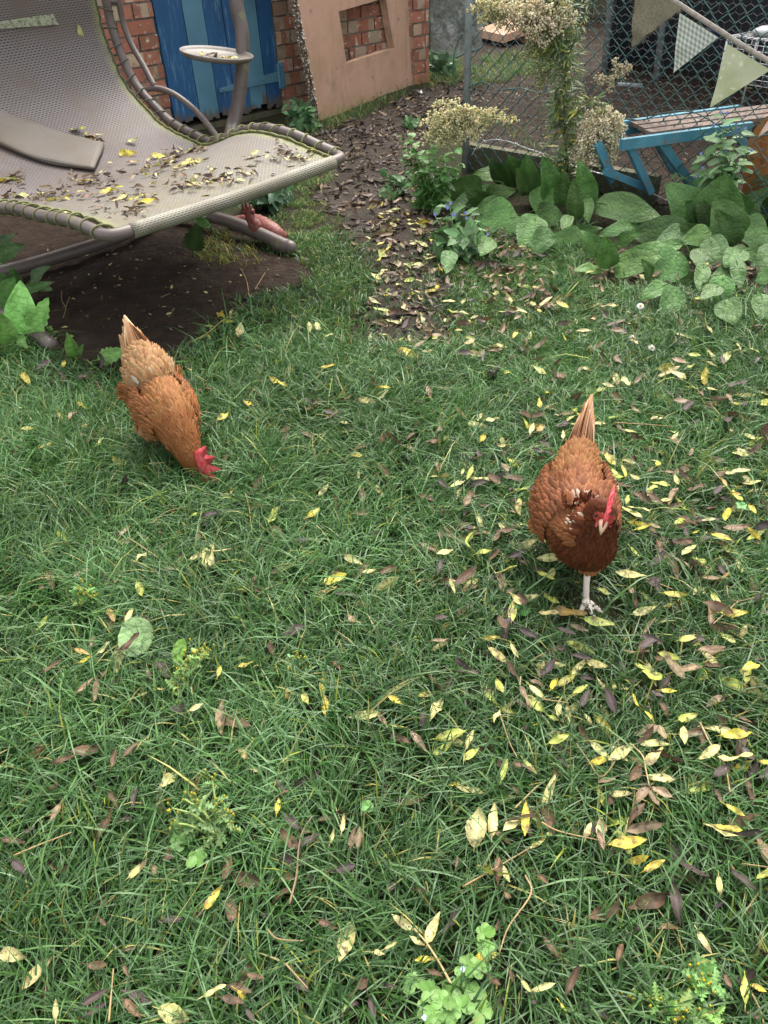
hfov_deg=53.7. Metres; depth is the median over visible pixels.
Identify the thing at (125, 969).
fallen leaf
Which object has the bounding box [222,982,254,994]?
fallen leaf
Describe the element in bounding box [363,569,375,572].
fallen leaf
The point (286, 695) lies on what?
fallen leaf
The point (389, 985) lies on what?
fallen leaf
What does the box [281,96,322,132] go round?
bramble
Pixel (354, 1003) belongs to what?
fallen leaf
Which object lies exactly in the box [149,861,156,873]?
fallen leaf
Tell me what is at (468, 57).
chain link fence
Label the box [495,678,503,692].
fallen leaf
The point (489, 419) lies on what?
fallen leaf
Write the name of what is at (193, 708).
fallen leaf
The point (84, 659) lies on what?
fallen leaf
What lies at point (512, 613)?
fallen leaf
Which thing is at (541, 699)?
twig
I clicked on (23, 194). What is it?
fallen leaf
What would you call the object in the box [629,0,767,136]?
bunting
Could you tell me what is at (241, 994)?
fallen leaf
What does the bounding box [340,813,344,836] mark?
fallen leaf
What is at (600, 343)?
fallen leaf
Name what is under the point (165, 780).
fallen leaf
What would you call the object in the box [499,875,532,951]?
twig
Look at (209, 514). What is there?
fallen leaf
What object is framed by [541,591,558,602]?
fallen leaf
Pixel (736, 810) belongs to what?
fallen leaf
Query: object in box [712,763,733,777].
fallen leaf
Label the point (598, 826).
fallen leaf
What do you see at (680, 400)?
fallen leaf
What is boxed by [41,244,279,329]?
soil debris
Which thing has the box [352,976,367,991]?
fallen leaf
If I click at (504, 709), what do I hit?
fallen leaf
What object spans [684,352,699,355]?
fallen leaf
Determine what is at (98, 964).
fallen leaf
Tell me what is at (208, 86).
door
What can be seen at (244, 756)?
fallen leaf
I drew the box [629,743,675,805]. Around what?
leaf sprig
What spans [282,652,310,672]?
groundsel
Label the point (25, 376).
fallen leaf
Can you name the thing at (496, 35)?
broken slab
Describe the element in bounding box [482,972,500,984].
fallen leaf
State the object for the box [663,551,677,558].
fallen leaf
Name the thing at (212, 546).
leaf sprig
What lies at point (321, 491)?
fallen leaf
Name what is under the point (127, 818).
fallen leaf
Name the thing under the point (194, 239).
broad leaf plant
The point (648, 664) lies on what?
fallen leaf
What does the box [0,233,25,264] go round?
broad leaf plant
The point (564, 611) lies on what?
fallen leaf
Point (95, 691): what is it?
fallen leaf
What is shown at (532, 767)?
fallen leaf
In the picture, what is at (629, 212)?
broad leaf plant
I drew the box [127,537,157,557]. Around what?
twig
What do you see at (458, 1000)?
clover
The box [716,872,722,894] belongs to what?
fallen leaf
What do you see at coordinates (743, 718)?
fallen leaf
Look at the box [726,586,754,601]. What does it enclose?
twig
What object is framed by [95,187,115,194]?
fallen leaf
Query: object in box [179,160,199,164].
fallen leaf
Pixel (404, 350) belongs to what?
fallen leaf
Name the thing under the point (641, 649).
fallen leaf
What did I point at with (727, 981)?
fallen leaf
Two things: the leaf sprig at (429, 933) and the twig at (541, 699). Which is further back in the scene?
the twig at (541, 699)
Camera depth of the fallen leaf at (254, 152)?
2.69 m
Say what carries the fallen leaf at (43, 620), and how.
on the lawn grass at (34, 406)
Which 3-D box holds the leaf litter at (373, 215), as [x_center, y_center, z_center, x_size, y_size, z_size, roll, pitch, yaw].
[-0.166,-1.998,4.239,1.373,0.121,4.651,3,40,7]
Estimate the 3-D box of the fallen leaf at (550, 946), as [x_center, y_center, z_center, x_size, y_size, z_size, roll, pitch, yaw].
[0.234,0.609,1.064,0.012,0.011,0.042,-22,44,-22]
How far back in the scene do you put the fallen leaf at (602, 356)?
2.31 m
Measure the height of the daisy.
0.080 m
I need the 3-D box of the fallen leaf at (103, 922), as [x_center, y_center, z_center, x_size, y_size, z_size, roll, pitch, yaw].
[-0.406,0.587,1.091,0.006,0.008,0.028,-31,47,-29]
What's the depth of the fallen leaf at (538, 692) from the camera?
1.37 m
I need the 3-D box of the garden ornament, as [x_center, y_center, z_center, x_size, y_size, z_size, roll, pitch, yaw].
[-0.532,-1.252,3.201,0.212,0.234,0.443,-17,42,-16]
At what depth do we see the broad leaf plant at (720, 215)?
2.93 m
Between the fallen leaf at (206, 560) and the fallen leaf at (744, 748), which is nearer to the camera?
the fallen leaf at (744, 748)
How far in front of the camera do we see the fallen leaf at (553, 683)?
1.39 m
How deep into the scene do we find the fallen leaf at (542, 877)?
1.12 m
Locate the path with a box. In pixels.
[280,78,478,354]
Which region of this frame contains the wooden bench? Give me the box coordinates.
[592,104,767,195]
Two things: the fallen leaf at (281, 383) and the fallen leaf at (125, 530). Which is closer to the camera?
the fallen leaf at (125, 530)
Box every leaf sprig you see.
[191,309,237,341]
[193,544,231,569]
[272,811,320,904]
[391,912,451,983]
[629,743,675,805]
[688,720,730,791]
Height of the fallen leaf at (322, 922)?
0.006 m
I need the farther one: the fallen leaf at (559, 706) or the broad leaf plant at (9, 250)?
the broad leaf plant at (9, 250)
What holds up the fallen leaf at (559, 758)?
on the lawn grass at (34, 406)
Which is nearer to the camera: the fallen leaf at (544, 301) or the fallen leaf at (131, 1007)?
the fallen leaf at (131, 1007)
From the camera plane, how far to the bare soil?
2.97 m
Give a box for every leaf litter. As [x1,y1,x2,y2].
[0,131,323,217]
[0,351,767,1023]
[200,51,237,58]
[301,69,483,361]
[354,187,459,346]
[394,262,767,409]
[414,380,767,899]
[456,208,767,321]
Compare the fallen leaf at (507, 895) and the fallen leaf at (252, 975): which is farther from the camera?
the fallen leaf at (507, 895)
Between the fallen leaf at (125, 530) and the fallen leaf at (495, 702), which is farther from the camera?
the fallen leaf at (125, 530)
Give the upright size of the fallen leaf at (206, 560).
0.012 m
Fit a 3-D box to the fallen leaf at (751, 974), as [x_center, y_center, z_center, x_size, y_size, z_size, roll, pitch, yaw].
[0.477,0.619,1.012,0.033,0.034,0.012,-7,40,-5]
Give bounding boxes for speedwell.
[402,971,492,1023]
[454,922,495,990]
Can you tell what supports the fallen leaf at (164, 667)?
on the lawn grass at (34, 406)
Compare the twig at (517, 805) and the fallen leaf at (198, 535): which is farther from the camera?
the fallen leaf at (198, 535)
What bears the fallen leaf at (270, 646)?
on the lawn grass at (34, 406)
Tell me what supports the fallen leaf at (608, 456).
on the lawn grass at (34, 406)
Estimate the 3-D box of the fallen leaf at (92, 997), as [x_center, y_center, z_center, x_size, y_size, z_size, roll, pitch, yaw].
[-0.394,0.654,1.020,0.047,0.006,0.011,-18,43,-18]
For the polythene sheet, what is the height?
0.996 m
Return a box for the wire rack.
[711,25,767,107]
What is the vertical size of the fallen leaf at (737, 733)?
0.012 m
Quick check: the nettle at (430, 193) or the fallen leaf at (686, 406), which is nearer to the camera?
the fallen leaf at (686, 406)
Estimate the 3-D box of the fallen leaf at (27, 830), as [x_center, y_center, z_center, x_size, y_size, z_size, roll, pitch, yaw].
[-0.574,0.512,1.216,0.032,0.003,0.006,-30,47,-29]
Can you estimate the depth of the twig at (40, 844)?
1.19 m
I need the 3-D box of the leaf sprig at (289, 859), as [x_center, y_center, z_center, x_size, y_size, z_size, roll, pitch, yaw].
[-0.134,0.532,1.171,0.073,0.073,0.148,-3,40,0]
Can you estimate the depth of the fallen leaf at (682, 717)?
1.32 m
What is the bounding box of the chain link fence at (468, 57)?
[453,0,767,224]
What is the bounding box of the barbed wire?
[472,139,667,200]
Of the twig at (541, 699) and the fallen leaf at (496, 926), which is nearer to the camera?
the fallen leaf at (496, 926)
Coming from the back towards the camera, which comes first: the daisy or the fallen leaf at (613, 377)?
the daisy
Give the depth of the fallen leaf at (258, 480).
1.87 m
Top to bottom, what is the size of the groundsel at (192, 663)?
0.088 m
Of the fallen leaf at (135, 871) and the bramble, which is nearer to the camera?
the fallen leaf at (135, 871)
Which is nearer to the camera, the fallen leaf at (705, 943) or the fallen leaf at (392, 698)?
the fallen leaf at (705, 943)
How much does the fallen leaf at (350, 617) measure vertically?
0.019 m
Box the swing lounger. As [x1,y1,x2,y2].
[0,0,345,351]
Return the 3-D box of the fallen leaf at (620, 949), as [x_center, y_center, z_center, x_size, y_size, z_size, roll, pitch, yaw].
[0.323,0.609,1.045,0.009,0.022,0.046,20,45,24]
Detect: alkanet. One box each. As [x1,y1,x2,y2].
[428,202,492,263]
[670,111,757,193]
[750,171,767,187]
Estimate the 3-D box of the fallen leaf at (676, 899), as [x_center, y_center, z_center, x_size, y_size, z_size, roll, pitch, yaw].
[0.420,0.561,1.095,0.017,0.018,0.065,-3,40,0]
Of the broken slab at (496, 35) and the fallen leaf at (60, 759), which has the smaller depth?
the fallen leaf at (60, 759)
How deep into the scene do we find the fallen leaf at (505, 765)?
1.26 m
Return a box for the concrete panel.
[289,0,414,120]
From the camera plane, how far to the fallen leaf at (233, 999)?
1.01 m
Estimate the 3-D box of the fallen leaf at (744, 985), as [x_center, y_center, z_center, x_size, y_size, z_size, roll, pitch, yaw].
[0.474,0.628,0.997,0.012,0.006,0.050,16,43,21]
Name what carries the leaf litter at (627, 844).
on the lawn grass at (34, 406)
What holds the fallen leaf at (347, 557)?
on the lawn grass at (34, 406)
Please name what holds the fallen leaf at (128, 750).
on the lawn grass at (34, 406)
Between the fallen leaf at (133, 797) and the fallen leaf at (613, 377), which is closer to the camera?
the fallen leaf at (133, 797)
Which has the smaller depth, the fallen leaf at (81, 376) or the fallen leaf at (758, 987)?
the fallen leaf at (758, 987)
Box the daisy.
[637,303,643,317]
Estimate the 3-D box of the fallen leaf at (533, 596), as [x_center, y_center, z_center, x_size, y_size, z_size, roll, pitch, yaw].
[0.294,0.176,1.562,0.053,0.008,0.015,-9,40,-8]
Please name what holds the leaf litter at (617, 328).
on the lawn grass at (34, 406)
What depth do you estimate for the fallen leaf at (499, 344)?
2.40 m
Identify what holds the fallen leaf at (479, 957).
on the lawn grass at (34, 406)
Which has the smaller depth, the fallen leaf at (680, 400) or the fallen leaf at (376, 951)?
the fallen leaf at (376, 951)
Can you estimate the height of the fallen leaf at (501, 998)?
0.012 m
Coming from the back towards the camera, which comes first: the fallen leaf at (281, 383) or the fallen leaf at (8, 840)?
the fallen leaf at (281, 383)
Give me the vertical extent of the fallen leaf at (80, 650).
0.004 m
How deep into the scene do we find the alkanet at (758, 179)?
3.25 m
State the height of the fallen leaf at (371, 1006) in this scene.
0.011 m
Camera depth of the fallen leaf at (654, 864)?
1.14 m
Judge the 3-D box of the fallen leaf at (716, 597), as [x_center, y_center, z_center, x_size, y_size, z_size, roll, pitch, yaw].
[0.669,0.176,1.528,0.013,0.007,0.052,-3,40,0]
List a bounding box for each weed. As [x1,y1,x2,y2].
[238,185,293,213]
[402,114,420,130]
[414,0,632,179]
[428,50,457,78]
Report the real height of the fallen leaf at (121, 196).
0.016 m
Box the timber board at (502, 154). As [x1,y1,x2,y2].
[462,142,661,204]
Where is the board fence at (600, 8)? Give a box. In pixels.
[483,0,606,21]
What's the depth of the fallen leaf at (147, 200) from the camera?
2.38 m
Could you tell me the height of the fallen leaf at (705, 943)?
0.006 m
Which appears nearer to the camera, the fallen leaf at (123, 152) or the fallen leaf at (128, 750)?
the fallen leaf at (128, 750)
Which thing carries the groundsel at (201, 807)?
on the lawn grass at (34, 406)
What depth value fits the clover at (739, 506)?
1.76 m
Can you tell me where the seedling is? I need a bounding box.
[46,326,73,338]
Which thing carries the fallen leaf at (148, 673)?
on the lawn grass at (34, 406)
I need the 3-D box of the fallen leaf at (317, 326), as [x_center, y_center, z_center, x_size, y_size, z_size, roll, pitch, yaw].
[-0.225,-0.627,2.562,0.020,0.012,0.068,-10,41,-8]
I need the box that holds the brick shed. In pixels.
[97,0,428,131]
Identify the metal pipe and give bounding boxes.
[617,82,642,87]
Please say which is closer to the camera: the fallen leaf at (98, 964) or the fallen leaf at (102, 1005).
the fallen leaf at (102, 1005)
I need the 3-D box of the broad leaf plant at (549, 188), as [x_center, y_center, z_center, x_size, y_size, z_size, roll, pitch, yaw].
[0.610,-1.386,3.309,0.659,0.276,1.051,-7,40,-5]
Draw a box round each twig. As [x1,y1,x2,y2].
[14,832,71,855]
[108,969,113,1022]
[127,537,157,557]
[151,506,185,523]
[267,929,302,941]
[285,963,307,988]
[462,848,528,887]
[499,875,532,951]
[500,713,516,756]
[514,785,537,808]
[519,676,568,702]
[541,822,598,840]
[576,739,618,776]
[615,422,672,426]
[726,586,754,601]
[741,863,767,867]
[751,993,763,1023]
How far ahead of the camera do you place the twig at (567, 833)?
1.17 m
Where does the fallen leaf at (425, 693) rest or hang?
on the lawn grass at (34, 406)
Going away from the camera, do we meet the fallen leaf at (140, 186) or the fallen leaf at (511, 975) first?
the fallen leaf at (511, 975)
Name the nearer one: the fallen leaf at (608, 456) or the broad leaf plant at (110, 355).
the fallen leaf at (608, 456)
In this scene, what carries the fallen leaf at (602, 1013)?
on the lawn grass at (34, 406)
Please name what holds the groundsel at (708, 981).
on the lawn grass at (34, 406)
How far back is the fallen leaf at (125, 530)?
1.77 m
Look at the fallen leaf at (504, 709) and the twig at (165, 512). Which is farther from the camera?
the twig at (165, 512)
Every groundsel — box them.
[69,578,98,606]
[164,638,214,705]
[167,769,243,848]
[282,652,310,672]
[621,981,724,1023]
[675,952,733,1002]
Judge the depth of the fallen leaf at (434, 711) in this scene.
1.36 m
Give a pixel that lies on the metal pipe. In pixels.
(622, 84)
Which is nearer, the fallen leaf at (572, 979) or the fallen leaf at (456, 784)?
the fallen leaf at (572, 979)
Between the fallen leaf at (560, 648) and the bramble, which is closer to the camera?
the fallen leaf at (560, 648)
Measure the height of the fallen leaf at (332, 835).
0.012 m
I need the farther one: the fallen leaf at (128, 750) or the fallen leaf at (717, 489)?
the fallen leaf at (717, 489)
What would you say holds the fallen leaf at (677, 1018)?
on the lawn grass at (34, 406)
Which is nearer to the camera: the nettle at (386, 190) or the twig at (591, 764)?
the twig at (591, 764)
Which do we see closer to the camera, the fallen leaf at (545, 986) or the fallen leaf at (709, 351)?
the fallen leaf at (545, 986)
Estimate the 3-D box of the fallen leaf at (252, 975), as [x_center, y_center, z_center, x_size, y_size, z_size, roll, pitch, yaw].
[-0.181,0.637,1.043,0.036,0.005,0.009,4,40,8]
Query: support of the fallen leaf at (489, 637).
on the lawn grass at (34, 406)
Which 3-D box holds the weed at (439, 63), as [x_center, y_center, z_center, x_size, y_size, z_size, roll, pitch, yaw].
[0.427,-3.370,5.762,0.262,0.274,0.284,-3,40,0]
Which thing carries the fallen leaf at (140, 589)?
on the lawn grass at (34, 406)
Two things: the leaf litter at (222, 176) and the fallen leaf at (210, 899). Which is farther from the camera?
the leaf litter at (222, 176)
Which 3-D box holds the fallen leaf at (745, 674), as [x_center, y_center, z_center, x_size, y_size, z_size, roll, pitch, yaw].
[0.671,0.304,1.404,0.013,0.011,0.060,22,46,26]
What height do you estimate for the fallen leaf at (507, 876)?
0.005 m
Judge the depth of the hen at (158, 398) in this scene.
1.92 m
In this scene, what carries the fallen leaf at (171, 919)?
on the lawn grass at (34, 406)
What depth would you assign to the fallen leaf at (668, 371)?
2.25 m
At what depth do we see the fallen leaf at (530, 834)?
1.18 m
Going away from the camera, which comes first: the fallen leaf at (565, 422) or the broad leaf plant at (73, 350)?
the fallen leaf at (565, 422)
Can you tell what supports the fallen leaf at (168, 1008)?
on the lawn grass at (34, 406)
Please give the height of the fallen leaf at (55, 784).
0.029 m
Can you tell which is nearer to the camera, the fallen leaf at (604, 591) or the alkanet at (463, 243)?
the fallen leaf at (604, 591)
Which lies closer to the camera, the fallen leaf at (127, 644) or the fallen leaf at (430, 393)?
the fallen leaf at (127, 644)
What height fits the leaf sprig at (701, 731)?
0.017 m
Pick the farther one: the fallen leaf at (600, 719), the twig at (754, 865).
the fallen leaf at (600, 719)
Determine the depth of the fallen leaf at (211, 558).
1.68 m
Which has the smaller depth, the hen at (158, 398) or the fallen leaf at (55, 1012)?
the fallen leaf at (55, 1012)
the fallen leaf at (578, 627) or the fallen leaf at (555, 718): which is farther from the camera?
the fallen leaf at (578, 627)
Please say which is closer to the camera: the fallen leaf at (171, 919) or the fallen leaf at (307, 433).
the fallen leaf at (171, 919)
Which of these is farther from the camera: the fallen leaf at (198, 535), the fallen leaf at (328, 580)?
the fallen leaf at (198, 535)
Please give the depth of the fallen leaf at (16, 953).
1.07 m
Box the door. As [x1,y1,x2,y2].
[159,0,285,122]
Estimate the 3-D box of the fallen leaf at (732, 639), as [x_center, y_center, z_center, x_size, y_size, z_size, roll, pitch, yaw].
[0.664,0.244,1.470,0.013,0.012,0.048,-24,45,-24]
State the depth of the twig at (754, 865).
1.13 m
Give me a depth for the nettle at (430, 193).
3.43 m
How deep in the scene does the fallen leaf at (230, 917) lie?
1.11 m
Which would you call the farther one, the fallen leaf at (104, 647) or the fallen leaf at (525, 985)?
the fallen leaf at (104, 647)
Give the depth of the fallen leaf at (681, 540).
1.67 m
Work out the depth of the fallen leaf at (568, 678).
1.40 m
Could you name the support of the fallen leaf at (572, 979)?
on the lawn grass at (34, 406)
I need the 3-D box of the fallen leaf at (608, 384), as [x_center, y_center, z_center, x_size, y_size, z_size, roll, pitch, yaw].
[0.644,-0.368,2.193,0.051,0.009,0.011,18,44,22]
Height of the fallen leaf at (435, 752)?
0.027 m
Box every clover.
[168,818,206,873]
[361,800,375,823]
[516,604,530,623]
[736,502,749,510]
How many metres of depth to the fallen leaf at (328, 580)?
1.62 m
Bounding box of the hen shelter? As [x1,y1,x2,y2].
[601,0,767,84]
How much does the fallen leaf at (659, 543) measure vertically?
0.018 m
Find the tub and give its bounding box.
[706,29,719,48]
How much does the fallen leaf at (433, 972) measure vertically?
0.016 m
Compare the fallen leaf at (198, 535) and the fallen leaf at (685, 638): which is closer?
the fallen leaf at (685, 638)
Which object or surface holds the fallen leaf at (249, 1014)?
on the lawn grass at (34, 406)
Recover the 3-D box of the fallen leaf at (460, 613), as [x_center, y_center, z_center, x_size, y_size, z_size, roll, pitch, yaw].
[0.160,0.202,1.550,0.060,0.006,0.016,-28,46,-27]
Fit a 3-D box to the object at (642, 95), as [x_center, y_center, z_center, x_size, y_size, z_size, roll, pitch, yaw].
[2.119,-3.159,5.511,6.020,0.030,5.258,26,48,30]
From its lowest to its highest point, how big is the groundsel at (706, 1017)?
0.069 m
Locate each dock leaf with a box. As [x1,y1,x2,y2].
[118,616,159,656]
[171,639,186,661]
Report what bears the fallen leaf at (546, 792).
on the lawn grass at (34, 406)
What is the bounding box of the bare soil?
[0,206,311,373]
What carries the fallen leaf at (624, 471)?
on the lawn grass at (34, 406)
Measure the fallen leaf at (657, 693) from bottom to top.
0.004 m
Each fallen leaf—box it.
[0,836,25,843]
[0,946,26,961]
[5,167,21,176]
[6,858,31,879]
[10,192,29,197]
[19,826,34,835]
[20,371,30,383]
[35,616,46,630]
[39,660,60,673]
[43,780,59,788]
[47,755,74,764]
[52,998,58,1023]
[56,531,70,542]
[67,410,76,420]
[71,647,89,654]
[73,677,93,694]
[74,988,107,1009]
[75,655,91,663]
[76,22,83,37]
[77,370,91,377]
[79,1002,106,1019]
[80,960,107,969]
[92,676,99,702]
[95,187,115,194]
[95,641,108,655]
[96,914,105,925]
[102,571,113,588]
[106,608,115,620]
[110,748,116,771]
[114,193,128,198]
[115,815,131,821]
[116,149,136,156]
[116,632,138,650]
[117,526,129,536]
[118,742,138,760]
[118,947,135,951]
[119,995,141,1019]
[120,958,128,976]
[124,858,148,881]
[125,609,132,620]
[130,183,143,188]
[130,789,137,810]
[135,579,143,595]
[136,198,154,203]
[146,663,151,680]
[148,152,166,157]
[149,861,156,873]
[152,655,170,678]
[152,1003,188,1023]
[155,915,182,922]
[156,773,175,790]
[165,154,184,162]
[168,703,185,711]
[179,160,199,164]
[186,703,203,712]
[197,527,200,543]
[197,984,225,999]
[198,510,220,517]
[201,551,207,567]
[202,886,221,909]
[208,548,214,567]
[214,994,244,1003]
[216,666,221,679]
[217,409,230,419]
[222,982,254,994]
[225,893,236,926]
[231,986,247,999]
[234,661,252,667]
[236,323,243,337]
[238,747,248,758]
[240,971,264,979]
[242,1004,254,1022]
[249,474,262,493]
[250,150,258,155]
[266,507,278,521]
[267,638,273,654]
[270,376,286,386]
[275,798,280,817]
[281,685,292,700]
[299,430,313,437]
[301,689,308,703]
[304,507,319,519]
[307,322,311,333]
[312,918,336,928]
[315,322,320,330]
[315,815,330,822]
[317,482,328,496]
[319,671,325,696]
[320,572,346,584]
[321,695,328,715]
[328,828,334,847]
[328,863,355,872]
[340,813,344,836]
[344,554,362,564]
[345,1001,359,1012]
[348,612,354,621]
[348,826,355,851]
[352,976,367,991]
[355,827,361,853]
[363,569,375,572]
[363,949,384,954]
[366,989,374,1017]
[379,881,396,894]
[379,942,396,952]
[379,982,396,987]
[385,693,402,704]
[387,732,412,743]
[397,347,420,358]
[407,727,426,751]
[411,888,426,892]
[415,691,435,696]
[419,707,425,728]
[423,967,442,976]
[426,383,431,396]
[429,728,467,741]
[430,699,443,720]
[432,734,457,755]
[451,781,466,785]
[454,604,471,616]
[454,857,457,872]
[464,730,473,751]
[465,807,486,852]
[475,951,498,961]
[478,635,499,640]
[479,435,485,442]
[481,686,496,704]
[482,417,499,421]
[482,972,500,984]
[488,802,497,842]
[490,343,505,348]
[490,919,498,940]
[493,994,503,1010]
[494,856,502,887]
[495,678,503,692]
[496,706,515,713]
[499,759,507,784]
[502,883,510,898]
[503,866,509,881]
[506,962,513,983]
[508,600,516,623]
[516,974,529,991]
[520,755,536,773]
[525,594,538,600]
[525,982,554,992]
[526,682,545,698]
[527,826,532,839]
[528,695,544,711]
[529,423,534,434]
[532,869,548,883]
[535,425,543,432]
[538,296,551,306]
[539,656,555,678]
[539,933,560,958]
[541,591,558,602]
[542,773,555,810]
[544,712,558,720]
[544,733,569,745]
[549,678,557,691]
[550,606,587,615]
[550,644,566,650]
[553,675,575,687]
[553,754,569,766]
[555,300,567,306]
[555,702,561,718]
[560,420,569,426]
[564,965,578,998]
[565,703,570,724]
[566,623,587,630]
[566,653,592,659]
[568,684,587,696]
[574,674,594,679]
[577,1001,610,1018]
[579,616,614,625]
[579,689,589,709]
[581,709,591,722]
[583,821,591,842]
[587,739,610,760]
[588,341,604,349]
[592,585,613,594]
[593,713,610,730]
[596,817,606,845]
[597,303,618,306]
[598,349,603,364]
[598,382,614,386]
[604,452,615,464]
[612,372,619,385]
[616,942,623,968]
[620,462,626,478]
[621,375,630,385]
[621,459,639,463]
[629,606,655,615]
[630,523,652,530]
[638,640,645,658]
[640,859,664,872]
[645,658,655,685]
[646,688,665,697]
[653,533,662,551]
[655,365,680,377]
[659,591,687,596]
[659,688,675,692]
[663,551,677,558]
[670,556,678,578]
[670,876,682,925]
[673,398,691,402]
[674,537,693,544]
[674,634,696,641]
[674,713,698,721]
[674,991,686,1023]
[682,400,693,411]
[683,523,687,535]
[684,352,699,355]
[693,648,725,654]
[694,925,711,953]
[701,363,708,386]
[707,349,715,360]
[709,590,720,601]
[709,899,725,913]
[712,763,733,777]
[713,485,721,495]
[713,783,721,801]
[714,495,732,500]
[716,608,748,617]
[716,728,753,738]
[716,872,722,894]
[719,633,737,643]
[720,801,746,816]
[722,966,732,989]
[723,351,730,361]
[723,416,731,421]
[731,968,755,983]
[734,715,750,721]
[739,661,760,671]
[739,739,754,758]
[739,1008,762,1018]
[740,970,749,1011]
[743,669,750,685]
[744,774,754,805]
[748,504,756,513]
[750,983,766,991]
[759,422,767,450]
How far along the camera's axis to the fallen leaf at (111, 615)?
1.57 m
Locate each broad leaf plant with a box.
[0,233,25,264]
[0,265,52,350]
[65,332,83,359]
[91,347,121,365]
[182,216,217,257]
[441,191,693,315]
[447,155,601,257]
[656,173,767,325]
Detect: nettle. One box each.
[379,169,411,202]
[395,133,465,213]
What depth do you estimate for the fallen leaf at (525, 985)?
1.02 m
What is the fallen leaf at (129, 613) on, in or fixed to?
on the lawn grass at (34, 406)
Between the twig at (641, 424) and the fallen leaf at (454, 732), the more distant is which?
the twig at (641, 424)
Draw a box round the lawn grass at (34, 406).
[0,46,767,1023]
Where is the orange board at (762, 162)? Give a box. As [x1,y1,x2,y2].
[742,118,767,194]
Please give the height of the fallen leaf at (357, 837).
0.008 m
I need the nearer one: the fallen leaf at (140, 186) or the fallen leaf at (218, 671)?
the fallen leaf at (218, 671)
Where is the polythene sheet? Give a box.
[428,0,482,57]
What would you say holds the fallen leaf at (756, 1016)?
on the lawn grass at (34, 406)
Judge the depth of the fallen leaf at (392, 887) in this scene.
1.13 m
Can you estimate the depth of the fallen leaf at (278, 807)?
1.22 m
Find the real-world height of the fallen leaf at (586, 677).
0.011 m
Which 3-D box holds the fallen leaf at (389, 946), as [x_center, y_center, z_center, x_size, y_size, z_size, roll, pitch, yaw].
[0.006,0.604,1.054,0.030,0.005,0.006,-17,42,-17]
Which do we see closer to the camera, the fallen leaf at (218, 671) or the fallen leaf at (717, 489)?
the fallen leaf at (218, 671)
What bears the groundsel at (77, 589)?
on the lawn grass at (34, 406)
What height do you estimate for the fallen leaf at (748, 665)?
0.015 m
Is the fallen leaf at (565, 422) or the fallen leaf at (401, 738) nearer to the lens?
the fallen leaf at (401, 738)
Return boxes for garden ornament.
[227,202,286,237]
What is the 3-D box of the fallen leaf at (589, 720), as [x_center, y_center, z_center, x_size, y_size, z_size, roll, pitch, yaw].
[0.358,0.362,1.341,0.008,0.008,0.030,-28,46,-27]
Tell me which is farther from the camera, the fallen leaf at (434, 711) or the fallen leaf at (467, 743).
the fallen leaf at (434, 711)
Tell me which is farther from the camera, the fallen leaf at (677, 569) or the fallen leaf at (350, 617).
the fallen leaf at (677, 569)
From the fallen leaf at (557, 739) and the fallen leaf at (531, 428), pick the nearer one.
the fallen leaf at (557, 739)
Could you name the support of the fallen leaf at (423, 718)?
on the lawn grass at (34, 406)
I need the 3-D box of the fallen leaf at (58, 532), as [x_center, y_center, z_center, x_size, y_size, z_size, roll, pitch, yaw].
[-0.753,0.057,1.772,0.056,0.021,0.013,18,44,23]
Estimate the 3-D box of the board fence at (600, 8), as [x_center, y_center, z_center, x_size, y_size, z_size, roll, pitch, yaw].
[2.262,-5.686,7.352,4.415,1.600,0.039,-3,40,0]
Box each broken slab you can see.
[482,18,531,42]
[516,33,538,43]
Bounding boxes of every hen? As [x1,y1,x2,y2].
[114,315,220,488]
[525,394,621,615]
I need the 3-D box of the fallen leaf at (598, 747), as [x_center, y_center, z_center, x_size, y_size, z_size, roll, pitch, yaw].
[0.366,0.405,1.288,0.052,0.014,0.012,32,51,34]
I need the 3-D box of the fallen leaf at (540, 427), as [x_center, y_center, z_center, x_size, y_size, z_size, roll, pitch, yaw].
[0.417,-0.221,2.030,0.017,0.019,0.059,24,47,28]

